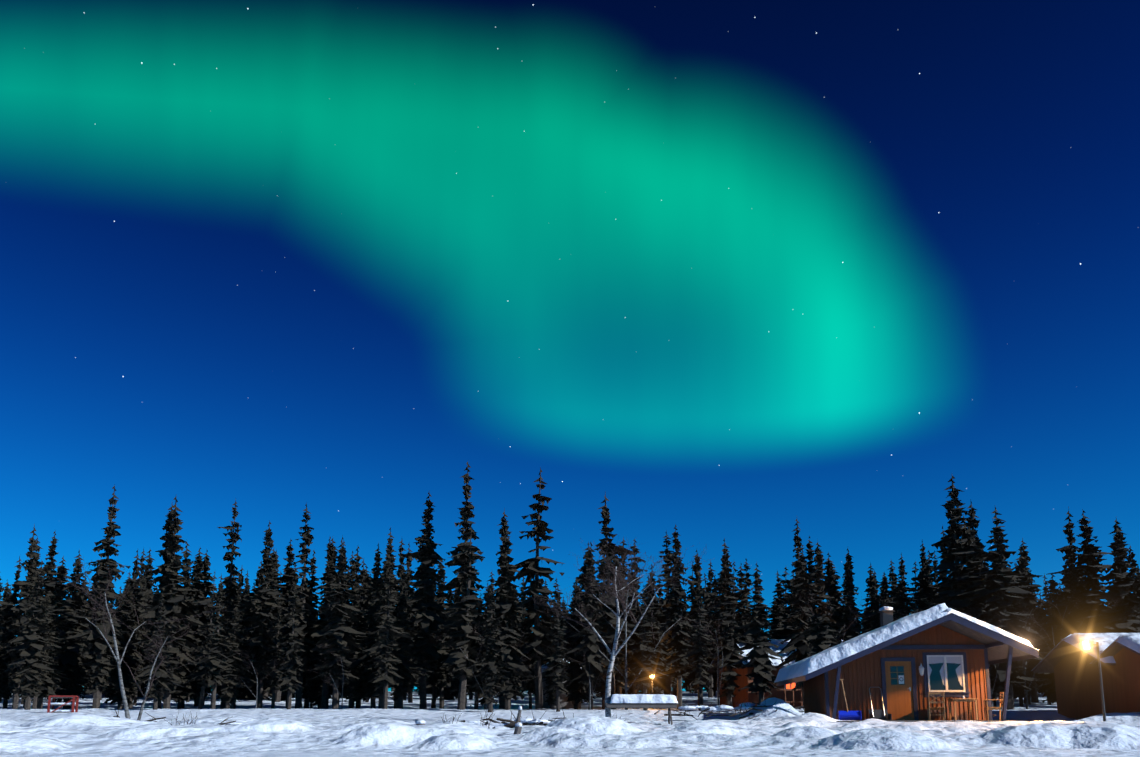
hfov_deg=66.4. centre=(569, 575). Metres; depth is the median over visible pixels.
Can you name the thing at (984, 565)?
tree
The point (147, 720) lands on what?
brush
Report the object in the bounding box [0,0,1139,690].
sky
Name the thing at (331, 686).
tree
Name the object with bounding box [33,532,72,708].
tree
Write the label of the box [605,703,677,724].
table
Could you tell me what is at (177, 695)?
tree
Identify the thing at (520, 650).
tree
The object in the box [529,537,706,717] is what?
birch
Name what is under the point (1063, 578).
tree
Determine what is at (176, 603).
tree
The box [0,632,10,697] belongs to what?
tree
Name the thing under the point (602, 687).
tree
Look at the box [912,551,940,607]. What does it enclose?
tree
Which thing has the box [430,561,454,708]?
tree
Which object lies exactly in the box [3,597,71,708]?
tree
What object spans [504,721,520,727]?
log
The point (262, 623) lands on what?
tree
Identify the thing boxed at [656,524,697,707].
tree
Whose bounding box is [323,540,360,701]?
tree
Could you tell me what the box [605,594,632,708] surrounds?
tree
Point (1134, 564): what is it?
tree
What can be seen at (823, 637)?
tree
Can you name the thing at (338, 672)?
birch
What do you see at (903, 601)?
tree
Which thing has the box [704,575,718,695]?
tree
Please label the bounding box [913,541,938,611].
tree
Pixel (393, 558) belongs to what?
tree
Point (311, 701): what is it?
tree
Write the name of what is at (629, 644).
tree
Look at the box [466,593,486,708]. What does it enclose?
tree
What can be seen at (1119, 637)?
cabin annex snow
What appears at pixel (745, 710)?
twigs
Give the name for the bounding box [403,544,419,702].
tree
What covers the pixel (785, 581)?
tree
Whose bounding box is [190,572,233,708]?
tree
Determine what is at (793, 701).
cabin rail
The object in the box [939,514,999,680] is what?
tree
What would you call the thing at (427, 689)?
tree
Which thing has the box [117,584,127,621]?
tree
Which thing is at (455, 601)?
tree
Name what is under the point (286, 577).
tree
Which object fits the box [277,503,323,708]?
tree
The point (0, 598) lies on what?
tree
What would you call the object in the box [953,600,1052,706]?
birch
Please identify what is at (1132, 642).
cabin annex snow
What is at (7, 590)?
tree
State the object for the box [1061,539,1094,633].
tree
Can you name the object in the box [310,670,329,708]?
tree
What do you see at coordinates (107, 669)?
tree
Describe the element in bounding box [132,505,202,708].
tree
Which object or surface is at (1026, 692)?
birch
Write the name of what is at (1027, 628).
tree
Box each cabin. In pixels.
[708,656,802,708]
[776,610,1038,722]
[1033,640,1115,717]
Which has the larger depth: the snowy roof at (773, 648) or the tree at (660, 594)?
the tree at (660, 594)
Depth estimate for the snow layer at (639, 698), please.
26.31 m
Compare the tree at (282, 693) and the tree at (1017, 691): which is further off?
the tree at (282, 693)
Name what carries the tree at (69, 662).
on the snow ground
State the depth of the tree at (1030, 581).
55.42 m
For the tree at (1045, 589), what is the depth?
60.02 m
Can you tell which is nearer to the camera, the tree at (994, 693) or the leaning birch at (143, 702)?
the leaning birch at (143, 702)
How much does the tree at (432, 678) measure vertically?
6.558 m
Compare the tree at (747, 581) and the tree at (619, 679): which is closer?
the tree at (619, 679)
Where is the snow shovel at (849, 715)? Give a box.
[838,679,861,719]
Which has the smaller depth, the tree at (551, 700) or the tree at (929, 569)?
the tree at (551, 700)
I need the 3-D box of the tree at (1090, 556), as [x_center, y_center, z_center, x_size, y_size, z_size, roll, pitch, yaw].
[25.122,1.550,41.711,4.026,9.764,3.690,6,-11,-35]
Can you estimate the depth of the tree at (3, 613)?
42.04 m
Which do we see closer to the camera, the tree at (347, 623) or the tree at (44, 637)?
the tree at (44, 637)
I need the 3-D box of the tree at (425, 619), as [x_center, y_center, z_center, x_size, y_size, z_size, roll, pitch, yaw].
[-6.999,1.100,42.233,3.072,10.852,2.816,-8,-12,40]
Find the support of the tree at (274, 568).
on the snow ground
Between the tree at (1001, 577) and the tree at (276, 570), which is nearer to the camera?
the tree at (1001, 577)
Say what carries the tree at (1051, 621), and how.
on the snow ground
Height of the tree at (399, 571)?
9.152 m
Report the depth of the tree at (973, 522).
46.34 m
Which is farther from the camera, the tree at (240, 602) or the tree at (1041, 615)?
the tree at (1041, 615)
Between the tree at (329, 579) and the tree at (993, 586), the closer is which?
the tree at (329, 579)
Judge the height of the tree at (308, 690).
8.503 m
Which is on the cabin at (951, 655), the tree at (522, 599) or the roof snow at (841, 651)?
the roof snow at (841, 651)
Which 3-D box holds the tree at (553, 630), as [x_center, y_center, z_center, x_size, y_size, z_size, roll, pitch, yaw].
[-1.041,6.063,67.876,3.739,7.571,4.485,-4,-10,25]
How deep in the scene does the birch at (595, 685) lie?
38.54 m
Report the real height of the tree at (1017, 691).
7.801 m
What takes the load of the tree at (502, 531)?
on the snow ground
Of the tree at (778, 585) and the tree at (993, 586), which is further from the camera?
the tree at (778, 585)
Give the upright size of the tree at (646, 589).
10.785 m
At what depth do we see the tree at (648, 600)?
61.92 m
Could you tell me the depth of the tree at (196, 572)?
60.14 m
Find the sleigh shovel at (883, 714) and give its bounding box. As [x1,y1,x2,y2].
[868,687,891,719]
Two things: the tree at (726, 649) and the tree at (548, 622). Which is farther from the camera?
the tree at (548, 622)
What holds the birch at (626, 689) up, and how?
on the snow ground
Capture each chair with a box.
[927,692,945,720]
[983,692,1003,720]
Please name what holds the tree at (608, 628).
on the snow ground
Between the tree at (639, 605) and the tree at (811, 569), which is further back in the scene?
the tree at (639, 605)
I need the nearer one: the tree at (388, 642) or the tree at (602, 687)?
the tree at (388, 642)
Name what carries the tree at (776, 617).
on the snow ground
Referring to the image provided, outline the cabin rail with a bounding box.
[768,689,802,708]
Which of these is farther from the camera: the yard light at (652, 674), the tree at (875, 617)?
the tree at (875, 617)
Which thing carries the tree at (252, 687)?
on the snow ground
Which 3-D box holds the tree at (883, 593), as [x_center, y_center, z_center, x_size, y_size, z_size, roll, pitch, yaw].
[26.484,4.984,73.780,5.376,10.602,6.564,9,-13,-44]
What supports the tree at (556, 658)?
on the snow ground
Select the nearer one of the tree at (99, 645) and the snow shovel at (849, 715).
the snow shovel at (849, 715)
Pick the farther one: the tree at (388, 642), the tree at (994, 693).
the tree at (994, 693)
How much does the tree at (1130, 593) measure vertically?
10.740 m
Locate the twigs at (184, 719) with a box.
[165,713,197,724]
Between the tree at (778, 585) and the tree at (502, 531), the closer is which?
the tree at (502, 531)
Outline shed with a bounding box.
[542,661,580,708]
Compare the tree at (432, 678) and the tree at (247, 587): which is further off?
the tree at (247, 587)
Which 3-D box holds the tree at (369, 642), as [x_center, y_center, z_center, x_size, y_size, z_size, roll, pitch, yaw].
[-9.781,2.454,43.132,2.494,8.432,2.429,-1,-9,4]
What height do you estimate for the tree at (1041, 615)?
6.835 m
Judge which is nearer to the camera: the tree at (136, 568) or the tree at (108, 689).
the tree at (136, 568)
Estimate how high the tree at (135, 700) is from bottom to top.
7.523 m
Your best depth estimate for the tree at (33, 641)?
38.09 m
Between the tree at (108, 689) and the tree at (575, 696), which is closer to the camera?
the tree at (575, 696)
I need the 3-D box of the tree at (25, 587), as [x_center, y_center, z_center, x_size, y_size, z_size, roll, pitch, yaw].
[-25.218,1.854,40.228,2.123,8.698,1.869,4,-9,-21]
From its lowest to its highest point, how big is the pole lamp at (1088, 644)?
2.731 m
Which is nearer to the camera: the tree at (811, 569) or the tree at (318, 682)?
the tree at (318, 682)
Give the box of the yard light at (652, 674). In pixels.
[650,672,654,708]
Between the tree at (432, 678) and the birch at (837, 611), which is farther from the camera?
the tree at (432, 678)
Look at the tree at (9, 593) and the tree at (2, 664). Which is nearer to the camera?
the tree at (2, 664)
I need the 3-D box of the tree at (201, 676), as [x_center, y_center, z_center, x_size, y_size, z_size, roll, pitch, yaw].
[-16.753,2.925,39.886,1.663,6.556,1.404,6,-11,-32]
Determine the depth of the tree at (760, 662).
37.10 m
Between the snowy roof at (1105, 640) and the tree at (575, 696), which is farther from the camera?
the tree at (575, 696)
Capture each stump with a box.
[514,726,521,733]
[516,710,521,721]
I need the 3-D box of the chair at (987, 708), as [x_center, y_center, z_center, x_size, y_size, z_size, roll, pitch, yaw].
[14.000,4.308,28.734,0.571,0.932,0.520,-2,-9,15]
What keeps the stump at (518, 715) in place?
on the snow ground
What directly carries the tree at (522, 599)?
on the snow ground
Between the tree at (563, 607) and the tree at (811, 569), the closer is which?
the tree at (811, 569)
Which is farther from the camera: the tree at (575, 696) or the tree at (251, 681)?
the tree at (251, 681)
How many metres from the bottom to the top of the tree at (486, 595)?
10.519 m
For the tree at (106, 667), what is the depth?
41.22 m
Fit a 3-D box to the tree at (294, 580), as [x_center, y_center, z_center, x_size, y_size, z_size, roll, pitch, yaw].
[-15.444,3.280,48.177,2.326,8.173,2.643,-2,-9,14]
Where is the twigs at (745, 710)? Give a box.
[735,699,747,712]
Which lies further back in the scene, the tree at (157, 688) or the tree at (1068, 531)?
the tree at (1068, 531)
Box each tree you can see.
[0,524,50,708]
[0,557,21,707]
[0,572,12,694]
[0,583,11,693]
[0,585,15,701]
[0,588,14,647]
[0,619,7,635]
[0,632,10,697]
[1,536,42,703]
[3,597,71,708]
[6,561,54,709]
[13,593,57,708]
[19,555,88,696]
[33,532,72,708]
[46,550,90,708]
[53,597,85,702]
[66,486,129,708]
[69,613,85,708]
[72,573,120,691]
[75,573,94,701]
[84,581,98,694]
[84,587,123,697]
[89,653,114,699]
[104,584,145,708]
[109,550,149,708]
[115,549,149,708]
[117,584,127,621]
[123,573,131,588]
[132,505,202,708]
[132,594,183,709]
[133,582,149,705]
[136,549,155,697]
[137,585,157,697]
[141,497,201,708]
[153,548,206,699]
[171,571,200,708]
[173,542,204,708]
[183,572,223,708]
[187,550,216,705]
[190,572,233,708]
[191,501,251,708]
[208,588,256,699]
[216,579,250,692]
[216,583,269,698]
[218,604,251,708]
[220,563,237,627]
[223,568,256,708]
[237,562,270,699]
[242,520,287,707]
[244,570,250,591]
[246,549,281,698]
[254,593,285,700]
[256,599,286,707]
[266,539,302,701]
[269,564,298,707]
[271,583,304,708]
[274,548,278,602]
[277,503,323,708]
[297,539,349,708]
[297,550,320,708]
[302,637,316,707]
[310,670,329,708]
[312,535,373,708]
[312,674,332,702]
[314,537,347,708]
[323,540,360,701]
[325,599,349,708]
[330,564,350,697]
[343,547,368,701]
[343,551,364,707]
[344,582,370,707]
[346,560,368,707]
[352,543,395,708]
[361,564,393,697]
[362,527,404,708]
[363,562,413,708]
[369,542,398,689]
[377,585,432,708]
[389,540,411,708]
[392,567,411,708]
[400,492,449,708]
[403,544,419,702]
[407,563,436,695]
[410,595,453,707]
[412,599,436,693]
[415,590,467,699]
[426,566,437,693]
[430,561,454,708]
[434,462,496,708]
[439,528,499,709]
[448,669,459,693]
[452,573,481,698]
[466,572,509,711]
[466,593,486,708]
[469,591,478,699]
[470,630,498,708]
[478,529,536,709]
[480,583,493,635]
[483,508,521,708]
[510,607,524,706]
[512,598,533,695]
[513,467,581,708]
[517,577,532,689]
[521,580,560,693]
[523,610,542,708]
[534,620,547,681]
[542,596,569,711]
[542,637,555,708]
[547,609,556,659]
[551,577,564,623]
[551,585,566,652]
[560,580,599,708]
[561,544,600,701]
[561,597,568,634]
[564,542,610,709]
[584,494,651,708]
[588,555,606,708]
[595,555,633,697]
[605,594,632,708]
[615,536,632,693]
[622,540,654,708]
[627,565,641,691]
[628,585,661,710]
[639,575,649,688]
[639,592,658,693]
[641,595,668,693]
[642,564,671,680]
[655,577,664,693]
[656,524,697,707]
[657,530,690,694]
[659,592,685,688]
[661,642,673,694]
[672,599,689,695]
[682,574,719,710]
[682,611,693,691]
[683,586,708,684]
[685,638,691,692]
[686,561,707,692]
[687,550,715,705]
[687,559,719,697]
[701,573,709,619]
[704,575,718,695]
[705,537,749,706]
[706,548,739,694]
[717,564,753,689]
[718,562,740,674]
[726,563,784,702]
[738,559,754,622]
[765,597,785,638]
[767,570,789,625]
[768,567,790,638]
[768,573,797,639]
[775,519,817,708]
[784,536,827,631]
[787,550,818,637]
[790,542,843,657]
[813,553,846,646]
[831,564,844,639]
[836,549,865,641]
[838,562,860,634]
[859,562,881,632]
[861,576,890,633]
[865,571,885,630]
[879,573,896,620]
[887,560,912,619]
[892,553,925,621]
[910,561,925,612]
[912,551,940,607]
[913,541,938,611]
[924,476,996,622]
[931,526,951,599]
[932,550,939,595]
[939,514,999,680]
[966,502,1029,623]
[968,507,1049,709]
[973,543,994,695]
[979,549,999,700]
[987,604,1001,706]
[988,585,1003,704]
[994,537,1038,684]
[999,592,1038,705]
[1012,563,1043,695]
[1015,548,1047,704]
[1018,538,1046,702]
[1030,573,1075,702]
[1035,592,1052,704]
[1039,575,1053,679]
[1042,563,1067,644]
[1046,506,1083,636]
[1046,509,1111,632]
[1059,585,1065,629]
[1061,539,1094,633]
[1092,522,1139,632]
[1113,519,1139,626]
[1125,546,1139,597]
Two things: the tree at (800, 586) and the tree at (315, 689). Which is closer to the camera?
the tree at (800, 586)
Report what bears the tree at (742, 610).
on the snow ground
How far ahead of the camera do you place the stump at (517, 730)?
21.99 m
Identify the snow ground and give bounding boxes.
[0,691,1139,756]
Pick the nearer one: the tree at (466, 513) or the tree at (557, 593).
the tree at (466, 513)
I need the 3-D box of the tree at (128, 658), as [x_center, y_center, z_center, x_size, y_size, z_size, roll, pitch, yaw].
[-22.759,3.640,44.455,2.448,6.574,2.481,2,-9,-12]
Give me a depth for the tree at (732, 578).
52.53 m
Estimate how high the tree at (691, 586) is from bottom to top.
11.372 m
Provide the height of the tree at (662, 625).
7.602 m
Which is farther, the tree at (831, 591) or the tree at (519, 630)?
the tree at (519, 630)
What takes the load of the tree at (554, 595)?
on the snow ground
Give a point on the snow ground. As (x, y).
(785, 729)
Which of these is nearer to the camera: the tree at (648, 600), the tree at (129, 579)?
the tree at (648, 600)
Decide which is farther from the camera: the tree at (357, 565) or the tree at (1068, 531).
the tree at (357, 565)
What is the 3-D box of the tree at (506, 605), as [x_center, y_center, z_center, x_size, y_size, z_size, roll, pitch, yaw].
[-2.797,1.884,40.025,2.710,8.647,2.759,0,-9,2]
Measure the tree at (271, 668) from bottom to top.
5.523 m
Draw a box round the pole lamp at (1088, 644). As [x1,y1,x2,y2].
[1082,641,1105,720]
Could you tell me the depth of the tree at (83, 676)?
47.22 m
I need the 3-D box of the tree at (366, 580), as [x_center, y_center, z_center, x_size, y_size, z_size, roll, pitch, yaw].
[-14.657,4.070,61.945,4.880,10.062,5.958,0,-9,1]
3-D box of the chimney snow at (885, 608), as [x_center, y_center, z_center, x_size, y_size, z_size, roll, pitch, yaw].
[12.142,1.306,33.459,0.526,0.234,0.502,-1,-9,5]
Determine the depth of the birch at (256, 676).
38.82 m
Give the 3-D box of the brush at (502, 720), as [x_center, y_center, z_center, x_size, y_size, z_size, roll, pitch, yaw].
[-2.608,4.099,24.131,3.441,0.839,1.519,0,-9,1]
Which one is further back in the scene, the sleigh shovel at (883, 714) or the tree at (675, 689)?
the tree at (675, 689)
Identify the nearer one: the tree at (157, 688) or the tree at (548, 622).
the tree at (157, 688)
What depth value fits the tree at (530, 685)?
42.75 m
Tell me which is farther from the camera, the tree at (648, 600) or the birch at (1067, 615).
the tree at (648, 600)
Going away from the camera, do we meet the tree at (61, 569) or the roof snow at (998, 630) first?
the roof snow at (998, 630)
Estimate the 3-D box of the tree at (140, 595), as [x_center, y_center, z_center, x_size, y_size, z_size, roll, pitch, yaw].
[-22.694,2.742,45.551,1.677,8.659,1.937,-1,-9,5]
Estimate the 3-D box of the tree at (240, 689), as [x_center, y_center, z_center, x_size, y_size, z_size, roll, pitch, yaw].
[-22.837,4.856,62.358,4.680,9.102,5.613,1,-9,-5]
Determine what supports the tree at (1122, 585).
on the snow ground
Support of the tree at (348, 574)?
on the snow ground
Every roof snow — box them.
[774,603,952,682]
[946,608,1037,649]
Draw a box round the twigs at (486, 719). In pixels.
[481,708,492,727]
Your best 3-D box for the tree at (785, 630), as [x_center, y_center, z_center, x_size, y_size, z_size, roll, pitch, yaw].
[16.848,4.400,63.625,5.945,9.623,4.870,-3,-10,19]
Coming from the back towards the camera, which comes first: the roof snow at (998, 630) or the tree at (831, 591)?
the tree at (831, 591)
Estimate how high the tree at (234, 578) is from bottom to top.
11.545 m
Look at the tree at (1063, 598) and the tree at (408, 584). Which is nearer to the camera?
the tree at (1063, 598)
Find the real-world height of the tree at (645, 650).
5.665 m
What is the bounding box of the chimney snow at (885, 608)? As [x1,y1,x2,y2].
[879,606,892,610]
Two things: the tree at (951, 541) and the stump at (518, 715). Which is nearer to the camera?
the stump at (518, 715)
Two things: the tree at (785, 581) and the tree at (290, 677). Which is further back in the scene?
the tree at (785, 581)
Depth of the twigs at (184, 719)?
22.66 m
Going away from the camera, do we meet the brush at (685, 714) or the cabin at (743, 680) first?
the brush at (685, 714)
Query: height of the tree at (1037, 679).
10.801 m
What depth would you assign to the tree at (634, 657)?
46.18 m
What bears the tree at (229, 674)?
on the snow ground
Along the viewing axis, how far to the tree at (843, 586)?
64.90 m
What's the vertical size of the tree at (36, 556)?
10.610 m
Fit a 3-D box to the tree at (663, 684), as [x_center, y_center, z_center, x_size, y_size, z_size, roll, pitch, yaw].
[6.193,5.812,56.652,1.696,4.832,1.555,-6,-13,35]
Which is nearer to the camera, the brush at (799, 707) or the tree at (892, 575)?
the brush at (799, 707)
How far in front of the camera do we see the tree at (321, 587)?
46.41 m
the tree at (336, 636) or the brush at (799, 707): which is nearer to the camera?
the brush at (799, 707)
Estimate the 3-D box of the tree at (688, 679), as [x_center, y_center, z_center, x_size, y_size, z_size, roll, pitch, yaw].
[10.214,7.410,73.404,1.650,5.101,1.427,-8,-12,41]
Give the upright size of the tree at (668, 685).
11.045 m
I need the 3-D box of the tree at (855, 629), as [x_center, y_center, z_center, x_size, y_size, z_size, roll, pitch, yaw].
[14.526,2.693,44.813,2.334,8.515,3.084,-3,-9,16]
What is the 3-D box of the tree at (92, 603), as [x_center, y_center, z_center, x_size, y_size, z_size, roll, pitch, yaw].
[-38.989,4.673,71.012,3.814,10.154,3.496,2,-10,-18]
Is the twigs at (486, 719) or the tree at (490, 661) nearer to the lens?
the twigs at (486, 719)
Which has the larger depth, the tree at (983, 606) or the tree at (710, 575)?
the tree at (710, 575)
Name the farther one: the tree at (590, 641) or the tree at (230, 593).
the tree at (230, 593)
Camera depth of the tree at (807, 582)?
55.55 m
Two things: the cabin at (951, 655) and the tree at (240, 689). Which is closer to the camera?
the cabin at (951, 655)
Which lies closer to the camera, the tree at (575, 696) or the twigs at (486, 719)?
the twigs at (486, 719)
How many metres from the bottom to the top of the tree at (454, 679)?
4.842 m
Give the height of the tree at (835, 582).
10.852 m
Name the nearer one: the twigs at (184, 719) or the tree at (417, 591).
the twigs at (184, 719)
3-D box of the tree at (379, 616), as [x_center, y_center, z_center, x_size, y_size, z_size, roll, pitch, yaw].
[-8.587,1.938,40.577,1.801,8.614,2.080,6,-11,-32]
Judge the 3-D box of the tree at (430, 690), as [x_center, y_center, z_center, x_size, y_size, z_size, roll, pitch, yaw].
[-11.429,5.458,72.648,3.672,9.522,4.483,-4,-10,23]
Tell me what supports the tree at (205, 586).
on the snow ground
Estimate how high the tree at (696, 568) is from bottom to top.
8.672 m
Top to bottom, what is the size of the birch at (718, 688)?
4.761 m
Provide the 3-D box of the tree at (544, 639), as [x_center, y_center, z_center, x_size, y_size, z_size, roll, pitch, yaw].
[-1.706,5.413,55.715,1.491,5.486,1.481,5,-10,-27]
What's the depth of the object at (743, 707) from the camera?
29.50 m
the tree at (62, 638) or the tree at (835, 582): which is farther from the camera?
the tree at (835, 582)
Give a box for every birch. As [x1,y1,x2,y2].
[43,557,234,718]
[90,611,204,720]
[238,650,283,707]
[299,640,365,708]
[429,613,565,708]
[522,558,724,709]
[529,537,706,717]
[584,640,621,709]
[672,603,737,704]
[799,583,908,646]
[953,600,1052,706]
[986,586,1101,708]
[1019,587,1139,648]
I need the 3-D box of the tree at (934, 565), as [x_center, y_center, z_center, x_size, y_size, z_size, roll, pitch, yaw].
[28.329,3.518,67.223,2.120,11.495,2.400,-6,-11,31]
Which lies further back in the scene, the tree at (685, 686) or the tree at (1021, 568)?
the tree at (685, 686)
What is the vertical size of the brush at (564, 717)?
1.002 m
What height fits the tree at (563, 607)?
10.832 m
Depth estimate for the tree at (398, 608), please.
43.57 m
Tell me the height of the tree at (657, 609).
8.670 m
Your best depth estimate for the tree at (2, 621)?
50.49 m
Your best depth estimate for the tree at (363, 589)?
47.37 m
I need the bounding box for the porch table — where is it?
[947,696,977,720]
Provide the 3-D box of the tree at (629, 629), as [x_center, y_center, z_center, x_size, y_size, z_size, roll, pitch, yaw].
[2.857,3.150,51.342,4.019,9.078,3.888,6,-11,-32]
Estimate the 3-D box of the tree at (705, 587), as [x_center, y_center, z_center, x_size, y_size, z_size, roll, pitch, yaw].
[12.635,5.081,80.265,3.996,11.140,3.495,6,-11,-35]
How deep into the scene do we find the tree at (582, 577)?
55.34 m
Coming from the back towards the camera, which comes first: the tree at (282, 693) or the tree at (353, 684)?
the tree at (282, 693)
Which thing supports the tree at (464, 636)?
on the snow ground
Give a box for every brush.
[113,709,165,721]
[219,717,235,725]
[459,708,537,727]
[521,704,573,725]
[654,702,780,719]
[744,695,809,713]
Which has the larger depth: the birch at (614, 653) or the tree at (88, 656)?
the tree at (88, 656)
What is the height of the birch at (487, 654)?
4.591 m
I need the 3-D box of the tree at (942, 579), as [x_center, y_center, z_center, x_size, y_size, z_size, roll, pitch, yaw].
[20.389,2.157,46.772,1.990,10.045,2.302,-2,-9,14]
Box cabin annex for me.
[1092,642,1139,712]
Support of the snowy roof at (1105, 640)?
on the cabin at (1076, 675)
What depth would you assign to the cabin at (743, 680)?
44.66 m
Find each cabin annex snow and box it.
[1090,635,1122,663]
[1114,635,1139,652]
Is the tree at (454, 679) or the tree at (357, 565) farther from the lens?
the tree at (357, 565)
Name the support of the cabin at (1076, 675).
on the snow ground
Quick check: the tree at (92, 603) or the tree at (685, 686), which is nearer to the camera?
the tree at (92, 603)
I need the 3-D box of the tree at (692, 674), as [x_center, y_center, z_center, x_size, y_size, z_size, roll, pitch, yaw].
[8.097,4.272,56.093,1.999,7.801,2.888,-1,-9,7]
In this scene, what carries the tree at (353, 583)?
on the snow ground
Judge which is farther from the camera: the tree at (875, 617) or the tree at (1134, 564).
the tree at (1134, 564)
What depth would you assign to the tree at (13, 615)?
44.35 m
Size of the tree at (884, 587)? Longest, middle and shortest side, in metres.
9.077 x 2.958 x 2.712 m
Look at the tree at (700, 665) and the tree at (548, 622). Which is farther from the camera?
the tree at (548, 622)
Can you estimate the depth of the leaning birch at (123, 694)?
26.11 m
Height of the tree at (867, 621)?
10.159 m
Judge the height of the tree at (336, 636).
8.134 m
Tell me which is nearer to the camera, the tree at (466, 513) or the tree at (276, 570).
the tree at (466, 513)
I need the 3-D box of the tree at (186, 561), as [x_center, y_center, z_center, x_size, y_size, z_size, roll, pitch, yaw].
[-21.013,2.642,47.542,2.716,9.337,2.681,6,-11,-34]
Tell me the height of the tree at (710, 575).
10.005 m
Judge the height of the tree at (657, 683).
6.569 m
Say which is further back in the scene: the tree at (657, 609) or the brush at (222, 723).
the tree at (657, 609)
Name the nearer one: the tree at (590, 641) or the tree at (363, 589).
the tree at (590, 641)
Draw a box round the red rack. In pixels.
[47,695,78,712]
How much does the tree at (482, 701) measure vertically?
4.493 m
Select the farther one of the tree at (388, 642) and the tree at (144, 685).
the tree at (144, 685)
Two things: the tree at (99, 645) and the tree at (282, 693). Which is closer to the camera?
the tree at (99, 645)
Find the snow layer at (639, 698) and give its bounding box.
[610,694,677,702]
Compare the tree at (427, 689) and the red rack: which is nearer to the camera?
the red rack
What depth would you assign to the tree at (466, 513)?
41.38 m
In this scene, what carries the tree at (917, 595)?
on the snow ground
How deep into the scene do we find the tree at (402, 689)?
40.69 m
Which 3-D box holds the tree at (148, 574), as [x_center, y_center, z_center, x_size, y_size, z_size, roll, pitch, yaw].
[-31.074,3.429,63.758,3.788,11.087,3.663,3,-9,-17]
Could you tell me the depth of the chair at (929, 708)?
28.79 m
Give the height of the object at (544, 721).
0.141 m
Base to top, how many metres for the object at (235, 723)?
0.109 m
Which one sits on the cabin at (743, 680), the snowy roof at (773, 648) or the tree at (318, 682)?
the snowy roof at (773, 648)
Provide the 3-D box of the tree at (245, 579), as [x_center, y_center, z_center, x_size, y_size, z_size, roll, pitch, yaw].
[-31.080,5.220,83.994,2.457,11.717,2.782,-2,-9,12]
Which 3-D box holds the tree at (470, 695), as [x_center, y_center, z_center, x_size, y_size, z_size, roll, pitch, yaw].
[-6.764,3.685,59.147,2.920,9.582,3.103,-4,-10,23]
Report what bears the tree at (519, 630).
on the snow ground

